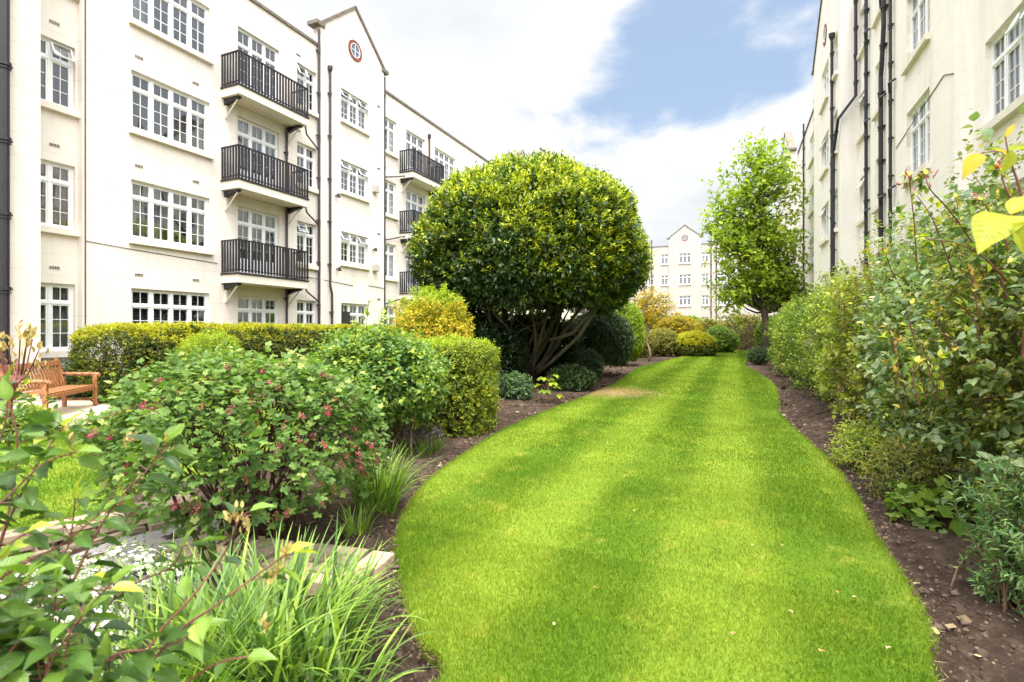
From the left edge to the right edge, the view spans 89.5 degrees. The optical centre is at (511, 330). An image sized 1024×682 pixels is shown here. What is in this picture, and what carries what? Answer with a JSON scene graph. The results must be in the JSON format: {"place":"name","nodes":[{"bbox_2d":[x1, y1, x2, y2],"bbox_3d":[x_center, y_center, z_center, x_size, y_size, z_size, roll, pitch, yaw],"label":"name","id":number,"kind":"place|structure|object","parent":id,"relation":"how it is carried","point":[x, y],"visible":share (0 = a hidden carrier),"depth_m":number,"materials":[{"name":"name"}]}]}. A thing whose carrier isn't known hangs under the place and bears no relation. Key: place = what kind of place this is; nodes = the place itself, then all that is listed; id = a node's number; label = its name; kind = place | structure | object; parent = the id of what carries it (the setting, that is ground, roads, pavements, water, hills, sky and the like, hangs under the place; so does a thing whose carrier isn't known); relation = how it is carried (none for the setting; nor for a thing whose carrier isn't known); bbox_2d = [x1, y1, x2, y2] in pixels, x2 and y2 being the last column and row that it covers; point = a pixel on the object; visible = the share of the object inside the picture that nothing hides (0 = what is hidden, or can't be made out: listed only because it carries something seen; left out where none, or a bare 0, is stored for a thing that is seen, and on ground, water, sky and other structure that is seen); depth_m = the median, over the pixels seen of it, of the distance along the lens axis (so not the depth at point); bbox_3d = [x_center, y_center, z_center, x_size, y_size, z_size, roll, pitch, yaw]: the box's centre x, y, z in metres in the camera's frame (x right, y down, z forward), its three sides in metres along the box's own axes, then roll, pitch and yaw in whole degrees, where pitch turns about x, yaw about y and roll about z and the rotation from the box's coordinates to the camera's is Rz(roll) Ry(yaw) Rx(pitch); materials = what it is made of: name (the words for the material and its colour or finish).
{"place":"outdoors","nodes":[
{"label":"outdoors","id":0,"kind":"place"},
{"bbox_2d":[0,397,165,426],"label":"path","id":1,"kind":"structure","parent":0,"point":[70,410],"depth_m":10.09,"materials":[{"name":"stone"}]},
{"bbox_2d":[0,358,100,412],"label":"park bench","id":2,"kind":"object","parent":1,"relation":"on","point":[45,391],"visible":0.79,"depth_m":9.61,"materials":[{"name":"brown wood"}]},
{"bbox_2d":[0,520,232,630],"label":"path","id":3,"kind":"structure","parent":0,"point":[155,536],"depth_m":3.52,"materials":[{"name":"white stone"}]},
{"bbox_2d":[0,401,306,535],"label":"lawn","id":4,"kind":"structure","parent":0,"point":[62,485],"depth_m":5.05,"materials":[{"name":"green plant"}]},
{"bbox_2d":[0,320,57,470],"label":"budding shrub","id":5,"kind":"object","parent":4,"relation":"on","point":[27,336],"visible":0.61,"depth_m":3.63,"materials":[{"name":"beige plant"}]},
{"bbox_2d":[165,327,252,414],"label":"clipped ball bush","id":6,"kind":"object","parent":4,"relation":"on","point":[207,338],"visible":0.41,"depth_m":9.43,"materials":[{"name":"green plant"}]},
{"bbox_2d":[2,347,1023,681],"bbox_3d":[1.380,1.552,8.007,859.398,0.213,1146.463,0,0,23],"label":"ground","id":7,"kind":"structure","parent":0,"point":[992,643],"depth_m":3.61,"materials":[{"name":"soil"}]},
{"bbox_2d":[0,402,65,442],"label":"leafy plant","id":8,"kind":"object","parent":7,"relation":"on","point":[28,409],"visible":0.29,"depth_m":7.06,"materials":[{"name":"green plant"}]},
{"bbox_2d":[0,551,144,668],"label":"white blossom plant","id":9,"kind":"object","parent":7,"relation":"on","point":[111,607],"visible":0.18,"depth_m":2.18,"materials":[{"name":"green plant"}]},
{"bbox_2d":[35,358,125,400],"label":"dark low bush","id":10,"kind":"object","parent":7,"relation":"on","point":[65,366],"visible":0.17,"depth_m":11.46,"materials":[{"name":"green plant"}]},
{"bbox_2d":[0,494,195,564],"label":"stone wall","id":11,"kind":"structure","parent":7,"relation":"on","point":[140,528],"depth_m":3.62,"materials":[{"name":"stone"}]},
{"bbox_2d":[68,531,189,627],"bbox_3d":[-2.044,1.366,2.793,0.718,0.456,0.548,0,0,23],"label":"white blossom plant","id":12,"kind":"object","parent":7,"relation":"on","point":[116,550],"visible":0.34,"depth_m":2.80,"materials":[{"name":"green plant"}]},
{"bbox_2d":[0,363,317,681],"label":"foreground shrub","id":13,"kind":"object","parent":7,"relation":"on","point":[27,644],"visible":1,"depth_m":1.02,"materials":[{"name":"green plant"}]},
{"bbox_2d":[58,533,348,681],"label":"strap leaved plant","id":14,"kind":"object","parent":7,"relation":"on","point":[191,607],"visible":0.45,"depth_m":2.11,"materials":[{"name":"green plant"}]},
{"bbox_2d":[186,515,251,567],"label":"strap leaved plant","id":15,"kind":"object","parent":7,"relation":"on","point":[212,557],"visible":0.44,"depth_m":3.20,"materials":[{"name":"green plant"}]},
{"bbox_2d":[66,320,395,398],"bbox_3d":[-6.729,0.669,16.618,2.109,1.936,12.517,0,0,23],"label":"yew hedge","id":16,"kind":"object","parent":7,"relation":"on","point":[147,341],"visible":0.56,"depth_m":11.94,"materials":[{"name":"green plant"}]},
{"bbox_2d":[68,338,395,550],"bbox_3d":[-1.839,0.823,3.683,2.084,1.540,1.966,0,0,23],"label":"flowering currant","id":17,"kind":"object","parent":7,"relation":"on","point":[298,380],"visible":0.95,"depth_m":3.26,"materials":[{"name":"green plant"}]},
{"bbox_2d":[86,513,429,681],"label":"strap leaved plant","id":18,"kind":"object","parent":7,"relation":"on","point":[284,587],"visible":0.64,"depth_m":2.30,"materials":[{"name":"green plant"}]},
{"bbox_2d":[153,530,394,602],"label":"paving","id":19,"kind":"structure","parent":7,"relation":"on","point":[388,558],"depth_m":3.28,"materials":[{"name":"stone"}]},
{"bbox_2d":[0,0,585,401],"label":"apartment block","id":20,"kind":"structure","parent":7,"relation":"on","point":[220,162],"depth_m":15.73,"materials":[{"name":"paint"}]},
{"bbox_2d":[41,282,77,357],"bbox_3d":[-10.974,-0.250,12.233,0.459,1.760,1.090,0,0,23],"label":"window","id":21,"kind":"structure","parent":20,"relation":"in","point":[56,309],"depth_m":12.44,"materials":[{"name":"white glass"}]},
{"bbox_2d":[41,159,79,236],"bbox_3d":[-10.974,-3.155,12.233,0.459,1.710,1.090,0,0,23],"label":"window","id":22,"kind":"structure","parent":20,"relation":"in","point":[56,191],"depth_m":12.44,"materials":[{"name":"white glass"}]},
{"bbox_2d":[41,36,79,118],"bbox_3d":[-10.884,-6.050,12.195,0.280,1.700,1.090,0,0,23],"label":"window","id":23,"kind":"structure","parent":20,"relation":"in","point":[47,103],"depth_m":12.31,"materials":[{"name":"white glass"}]},
{"bbox_2d":[131,288,207,323],"bbox_3d":[-9.782,-0.325,14.709,0.240,1.610,2.220,0,0,23],"label":"window","id":24,"kind":"structure","parent":20,"relation":"in","point":[150,306],"depth_m":14.64,"materials":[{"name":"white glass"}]},
{"bbox_2d":[128,180,214,254],"bbox_3d":[-9.704,-3.155,14.675,0.459,1.710,2.360,0,0,23],"label":"window","id":25,"kind":"structure","parent":20,"relation":"in","point":[147,203],"depth_m":14.46,"materials":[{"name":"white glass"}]},
{"bbox_2d":[128,71,214,159],"bbox_3d":[-9.702,-6.050,14.675,0.455,1.700,2.360,0,0,23],"label":"window","id":26,"kind":"structure","parent":20,"relation":"in","point":[149,134],"depth_m":14.67,"materials":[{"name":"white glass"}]},
{"bbox_2d":[128,0,214,64],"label":"window","id":27,"kind":"structure","parent":20,"relation":"in","point":[142,16],"depth_m":14.67,"materials":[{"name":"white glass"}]},
{"bbox_2d":[238,296,276,346],"bbox_3d":[-8.477,-0.250,17.288,0.272,1.760,1.790,0,0,23],"label":"window","id":28,"kind":"structure","parent":20,"relation":"in","point":[250,310],"depth_m":17.39,"materials":[{"name":"white glass"}]},
{"bbox_2d":[238,206,276,275],"bbox_3d":[-8.650,-2.950,17.363,0.261,2.120,1.650,0,0,23],"label":"balcony door","id":29,"kind":"structure","parent":20,"relation":"in","point":[261,227],"depth_m":17.51,"materials":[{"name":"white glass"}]},
{"bbox_2d":[238,117,276,187],"bbox_3d":[-8.652,-5.840,17.363,0.265,2.120,1.650,0,0,23],"label":"balcony door","id":30,"kind":"structure","parent":20,"relation":"in","point":[245,138],"depth_m":17.25,"materials":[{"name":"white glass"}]},
{"bbox_2d":[238,28,276,100],"bbox_3d":[-8.566,-8.720,17.326,0.078,2.120,1.650,0,0,23],"label":"balcony door","id":31,"kind":"structure","parent":20,"relation":"in","point":[249,49],"depth_m":17.46,"materials":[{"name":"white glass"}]},
{"bbox_2d":[297,300,314,324],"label":"window","id":32,"kind":"structure","parent":20,"relation":"in","point":[306,312],"depth_m":19.42,"materials":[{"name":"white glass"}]},
{"bbox_2d":[297,221,318,269],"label":"window","id":33,"kind":"structure","parent":20,"relation":"in","point":[312,266],"depth_m":19.29,"materials":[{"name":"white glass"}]},
{"bbox_2d":[297,142,318,193],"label":"window","id":34,"kind":"structure","parent":20,"relation":"in","point":[306,158],"depth_m":19.49,"materials":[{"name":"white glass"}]},
{"bbox_2d":[297,64,318,118],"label":"window","id":35,"kind":"structure","parent":20,"relation":"in","point":[305,78],"depth_m":19.35,"materials":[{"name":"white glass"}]},
{"bbox_2d":[341,303,365,325],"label":"window","id":36,"kind":"structure","parent":20,"relation":"in","point":[355,310],"depth_m":21.76,"materials":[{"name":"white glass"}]},
{"bbox_2d":[340,232,370,269],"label":"window","id":37,"kind":"structure","parent":20,"relation":"in","point":[358,264],"depth_m":21.63,"materials":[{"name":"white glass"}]},
{"bbox_2d":[340,160,370,202],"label":"window","id":38,"kind":"structure","parent":20,"relation":"in","point":[348,172],"depth_m":21.53,"materials":[{"name":"white wood"}]},
{"bbox_2d":[340,89,370,136],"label":"window","id":39,"kind":"structure","parent":20,"relation":"in","point":[357,126],"depth_m":21.61,"materials":[{"name":"white wood"}]},
{"bbox_2d":[386,244,398,281],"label":"window","id":40,"kind":"structure","parent":20,"relation":"in","point":[388,247],"depth_m":24.05,"materials":[{"name":"white wood"}]},
{"bbox_2d":[386,181,398,219],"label":"window","id":41,"kind":"structure","parent":20,"relation":"in","point":[388,214],"depth_m":24.10,"materials":[{"name":"white wood"}]},
{"bbox_2d":[386,118,398,158],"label":"window","id":42,"kind":"structure","parent":20,"relation":"in","point":[388,129],"depth_m":23.95,"materials":[{"name":"white wood"}]},
{"bbox_2d":[406,189,423,231],"bbox_3d":[-4.993,-5.840,25.859,0.265,2.120,1.650,0,0,23],"label":"balcony door","id":43,"kind":"structure","parent":20,"relation":"in","point":[412,201],"depth_m":25.97,"materials":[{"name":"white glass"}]},
{"bbox_2d":[406,130,423,170],"bbox_3d":[-4.992,-8.720,25.858,0.261,2.120,1.650,0,0,23],"label":"balcony door","id":44,"kind":"structure","parent":20,"relation":"in","point":[417,146],"depth_m":25.84,"materials":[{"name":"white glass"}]},
{"bbox_2d":[435,148,453,180],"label":"window","id":45,"kind":"structure","parent":20,"relation":"in","point":[441,159],"depth_m":28.60,"materials":[{"name":"white wood"}]},
{"bbox_2d":[180,566,440,681],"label":"strap leaved plant","id":46,"kind":"object","parent":7,"relation":"on","point":[339,661],"visible":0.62,"depth_m":2.09,"materials":[{"name":"green plant"}]},
{"bbox_2d":[326,495,385,538],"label":"strap leaved plant","id":47,"kind":"object","parent":7,"relation":"on","point":[351,528],"visible":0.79,"depth_m":3.86,"materials":[{"name":"green plant"}]},
{"bbox_2d":[301,299,457,466],"bbox_3d":[-1.678,0.582,6.490,2.043,1.991,1.804,0,0,23],"label":"loose shrub","id":48,"kind":"object","parent":7,"relation":"on","point":[391,361],"visible":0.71,"depth_m":6.10,"materials":[{"name":"green plant"}]},
{"bbox_2d":[327,436,440,516],"bbox_3d":[-1.114,1.228,4.349,1.019,0.644,1.061,0,0,23],"label":"strap leaved plant","id":49,"kind":"object","parent":7,"relation":"on","point":[384,487],"visible":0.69,"depth_m":4.26,"materials":[{"name":"green plant"}]},
{"bbox_2d":[330,333,501,437],"bbox_3d":[-1.483,0.801,8.171,2.737,1.604,1.662,0,0,13],"label":"clipped hedge","id":50,"kind":"object","parent":7,"relation":"on","point":[474,384],"visible":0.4,"depth_m":7.53,"materials":[{"name":"green plant"}]},
{"bbox_2d":[392,422,442,450],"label":"bluebells","id":51,"kind":"object","parent":7,"relation":"on","point":[424,429],"visible":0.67,"depth_m":6.68,"materials":[{"name":"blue plant"}]},
{"bbox_2d":[388,431,449,457],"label":"strap leaved plant","id":52,"kind":"object","parent":7,"relation":"on","point":[437,443],"visible":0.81,"depth_m":6.37,"materials":[{"name":"green plant"}]},
{"bbox_2d":[390,281,474,372],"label":"yellow orange bush","id":53,"kind":"object","parent":7,"relation":"on","point":[438,319],"visible":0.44,"depth_m":10.03,"materials":[{"name":"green plant"}]},
{"bbox_2d":[467,310,531,376],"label":"dark shrub","id":54,"kind":"object","parent":7,"relation":"on","point":[512,358],"visible":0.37,"depth_m":13.31,"materials":[{"name":"green plant"}]},
{"bbox_2d":[495,370,512,398],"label":"shrub","id":55,"kind":"object","parent":7,"relation":"on","point":[501,381],"visible":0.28,"depth_m":11.35,"materials":[{"name":"green plant"}]},
{"bbox_2d":[502,370,535,399],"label":"shrub","id":56,"kind":"object","parent":7,"relation":"on","point":[520,385],"visible":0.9,"depth_m":11.23,"materials":[{"name":"green plant"}]},
{"bbox_2d":[403,147,657,383],"bbox_3d":[0.555,-1.648,14.690,7.022,6.595,6.823,0,0,23],"label":"round crown tree","id":57,"kind":"object","parent":7,"relation":"on","point":[560,236],"visible":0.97,"depth_m":12.23,"materials":[{"name":"green plant"}]},
{"bbox_2d":[509,311,587,377],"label":"branches","id":58,"kind":"object","parent":57,"relation":"attached to","point":[578,343],"visible":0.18,"depth_m":16.14,"materials":[{"name":"brown plant"}]},
{"bbox_2d":[534,374,563,401],"bbox_3d":[0.768,1.246,10.930,0.604,0.649,0.652,0,0,-14],"label":"leafy sprout","id":59,"kind":"object","parent":7,"relation":"on","point":[548,391],"visible":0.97,"depth_m":10.82,"materials":[{"name":"green plant"}]},
{"bbox_2d":[545,363,598,391],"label":"dark shrub","id":60,"kind":"object","parent":7,"relation":"on","point":[576,378],"visible":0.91,"depth_m":12.87,"materials":[{"name":"green plant"}]},
{"bbox_2d":[561,348,605,378],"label":"dark shrub","id":61,"kind":"object","parent":7,"relation":"on","point":[589,359],"visible":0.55,"depth_m":15.53,"materials":[{"name":"green plant"}]},
{"bbox_2d":[571,311,636,367],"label":"dark round bush","id":62,"kind":"object","parent":7,"relation":"on","point":[612,340],"visible":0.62,"depth_m":16.70,"materials":[{"name":"green plant"}]},
{"bbox_2d":[615,301,645,365],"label":"lime bush","id":63,"kind":"object","parent":7,"relation":"on","point":[636,321],"visible":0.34,"depth_m":22.40,"materials":[{"name":"green plant"}]},
{"bbox_2d":[637,327,657,357],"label":"feathery shrub","id":64,"kind":"object","parent":7,"relation":"on","point":[645,351],"visible":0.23,"depth_m":29.54,"materials":[{"name":"green plant"}]},
{"bbox_2d":[627,282,677,360],"bbox_3d":[6.926,-0.477,26.518,3.025,4.091,2.187,0,0,23],"label":"golden tree","id":65,"kind":"object","parent":7,"relation":"on","point":[651,315],"visible":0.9,"depth_m":26.18,"materials":[{"name":"yellow plant"}]},
{"bbox_2d":[650,328,680,356],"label":"olive shrub","id":66,"kind":"object","parent":7,"relation":"on","point":[663,346],"visible":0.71,"depth_m":30.86,"materials":[{"name":"green plant"}]},
{"bbox_2d":[651,312,703,334],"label":"yellow shrub","id":67,"kind":"object","parent":7,"relation":"on","point":[679,324],"visible":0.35,"depth_m":34.37,"materials":[{"name":"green plant"}]},
{"bbox_2d":[671,330,717,356],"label":"yellow ball bush","id":68,"kind":"object","parent":7,"relation":"on","point":[695,343],"visible":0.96,"depth_m":30.17,"materials":[{"name":"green plant"}]},
{"bbox_2d":[629,224,776,322],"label":"apartment block","id":69,"kind":"structure","parent":7,"relation":"on","point":[679,274],"depth_m":70.19,"materials":[{"name":"paint"}]},
{"bbox_2d":[687,317,722,332],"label":"hedge bush","id":70,"kind":"object","parent":7,"relation":"on","point":[707,323],"visible":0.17,"depth_m":43.36,"materials":[{"name":"green plant"}]},
{"bbox_2d":[499,368,929,431],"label":"soil clods","id":71,"kind":"object","parent":7,"relation":"on","point":[798,425],"visible":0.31,"depth_m":11.31,"materials":[{"name":"brown soil"}]},
{"bbox_2d":[706,325,740,352],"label":"green bush","id":72,"kind":"object","parent":7,"relation":"on","point":[727,339],"visible":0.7,"depth_m":35.25,"materials":[{"name":"green plant"}]},
{"bbox_2d":[716,313,761,350],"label":"tall far shrub","id":73,"kind":"object","parent":7,"relation":"on","point":[730,322],"visible":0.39,"depth_m":39.48,"materials":[{"name":"green plant"}]},
{"bbox_2d":[733,324,754,349],"bbox_3d":[16.986,0.535,37.164,1.940,2.030,0.090,0,0,23],"label":"trellis","id":74,"kind":"object","parent":7,"relation":"on","point":[745,335],"visible":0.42,"depth_m":37.22,"materials":[{"name":"brown wood"}]},
{"bbox_2d":[696,126,813,353],"bbox_3d":[13.865,-4.739,29.369,7.044,12.639,5.379,0,0,-17],"label":"broadleaf tree","id":75,"kind":"object","parent":7,"relation":"on","point":[759,242],"visible":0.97,"depth_m":28.50,"materials":[{"name":"green plant"}]},
{"bbox_2d":[746,346,770,364],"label":"clipped ball bush","id":76,"kind":"object","parent":7,"relation":"on","point":[758,356],"visible":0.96,"depth_m":23.29,"materials":[{"name":"green plant"}]},
{"bbox_2d":[753,314,777,351],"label":"climber bush","id":77,"kind":"object","parent":7,"relation":"on","point":[758,334],"visible":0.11,"depth_m":35.09,"materials":[{"name":"green plant"}]},
{"bbox_2d":[762,295,807,369],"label":"fresh green shrub","id":78,"kind":"object","parent":7,"relation":"on","point":[772,322],"visible":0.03,"depth_m":20.36,"materials":[{"name":"green plant"}]},
{"bbox_2d":[768,284,825,376],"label":"fresh green shrub","id":79,"kind":"object","parent":7,"relation":"on","point":[780,342],"visible":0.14,"depth_m":17.18,"materials":[{"name":"green plant"}]},
{"bbox_2d":[776,273,868,389],"bbox_3d":[8.726,0.137,13.490,3.402,3.190,4.862,0,0,23],"label":"fresh green shrub","id":80,"kind":"object","parent":7,"relation":"on","point":[791,336],"visible":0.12,"depth_m":13.60,"materials":[{"name":"green plant"}]},
{"bbox_2d":[788,268,914,413],"bbox_3d":[7.572,0.121,10.580,3.302,3.212,4.699,0,0,23],"label":"fresh green shrub","id":81,"kind":"object","parent":7,"relation":"on","point":[809,367],"visible":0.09,"depth_m":10.86,"materials":[{"name":"green plant"}]},
{"bbox_2d":[823,415,906,475],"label":"feathery shrub","id":82,"kind":"object","parent":7,"relation":"on","point":[866,445],"visible":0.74,"depth_m":5.59,"materials":[{"name":"green plant"}]},
{"bbox_2d":[776,0,1023,313],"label":"apartment block","id":83,"kind":"structure","parent":7,"relation":"on","point":[900,86],"depth_m":14.20,"materials":[{"name":"paint"}]},
{"bbox_2d":[818,203,828,247],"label":"window","id":84,"kind":"structure","parent":83,"relation":"in","point":[826,210],"depth_m":21.92,"materials":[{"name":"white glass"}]},
{"bbox_2d":[818,133,828,180],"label":"window","id":85,"kind":"structure","parent":83,"relation":"in","point":[826,142],"depth_m":21.90,"materials":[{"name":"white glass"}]},
{"bbox_2d":[818,63,828,114],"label":"window","id":86,"kind":"structure","parent":83,"relation":"in","point":[826,77],"depth_m":21.87,"materials":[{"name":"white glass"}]},
{"bbox_2d":[900,91,930,188],"bbox_3d":[9.851,-4.585,12.362,0.459,1.870,1.840,0,0,23],"label":"window","id":87,"kind":"structure","parent":83,"relation":"in","point":[923,126],"depth_m":12.53,"materials":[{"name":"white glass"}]},
{"bbox_2d":[900,0,930,75],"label":"window","id":88,"kind":"structure","parent":83,"relation":"in","point":[922,10],"depth_m":12.55,"materials":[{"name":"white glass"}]},
{"bbox_2d":[976,7,1023,139],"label":"window","id":89,"kind":"structure","parent":83,"relation":"in","point":[1011,107],"depth_m":9.14,"materials":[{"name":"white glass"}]},
{"bbox_2d":[853,429,963,502],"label":"feathery shrub","id":90,"kind":"object","parent":7,"relation":"on","point":[916,477],"visible":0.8,"depth_m":4.61,"materials":[{"name":"green plant"}]},
{"bbox_2d":[809,204,1017,444],"bbox_3d":[6.351,-0.044,7.810,3.220,3.894,4.108,0,0,23],"label":"mixed shrub","id":91,"kind":"object","parent":7,"relation":"on","point":[856,377],"visible":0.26,"depth_m":8.34,"materials":[{"name":"green plant"}]},
{"bbox_2d":[842,177,1023,491],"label":"mixed shrub","id":92,"kind":"object","parent":7,"relation":"on","point":[881,307],"visible":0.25,"depth_m":5.70,"materials":[{"name":"green plant"}]},
{"bbox_2d":[884,476,985,537],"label":"green plant","id":93,"kind":"object","parent":7,"relation":"on","point":[920,517],"visible":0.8,"depth_m":4.02,"materials":[{"name":"green plant"}]},
{"bbox_2d":[882,103,1023,535],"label":"tangled shrub","id":94,"kind":"object","parent":7,"relation":"on","point":[974,433],"visible":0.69,"depth_m":4.00,"materials":[{"name":"green plant"}]},
{"bbox_2d":[849,155,1022,414],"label":"climbing rose","id":95,"kind":"object","parent":94,"relation":"on","point":[1001,271],"visible":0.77,"depth_m":3.40,"materials":[{"name":"green plant"}]},
{"bbox_2d":[943,437,1023,618],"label":"narrow leaved shrub","id":96,"kind":"object","parent":7,"relation":"on","point":[1003,553],"visible":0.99,"depth_m":2.85,"materials":[{"name":"green plant"}]},
{"bbox_2d":[957,236,1023,507],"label":"tangled shrub","id":97,"kind":"object","parent":7,"relation":"on","point":[1018,462],"visible":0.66,"depth_m":2.99,"materials":[{"name":"green plant"}]},
{"bbox_2d":[962,123,1023,361],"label":"yellow leaved branch","id":98,"kind":"object","parent":7,"relation":"on","point":[989,229],"visible":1,"depth_m":1.05,"materials":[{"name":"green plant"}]},
{"bbox_2d":[257,0,819,246],"label":"sky","id":99,"kind":"structure","parent":0,"point":[656,94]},
{"bbox_2d":[390,350,948,681],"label":"lawn","id":100,"kind":"structure","parent":0,"point":[774,570],"depth_m":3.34,"materials":[{"name":"green plant"}]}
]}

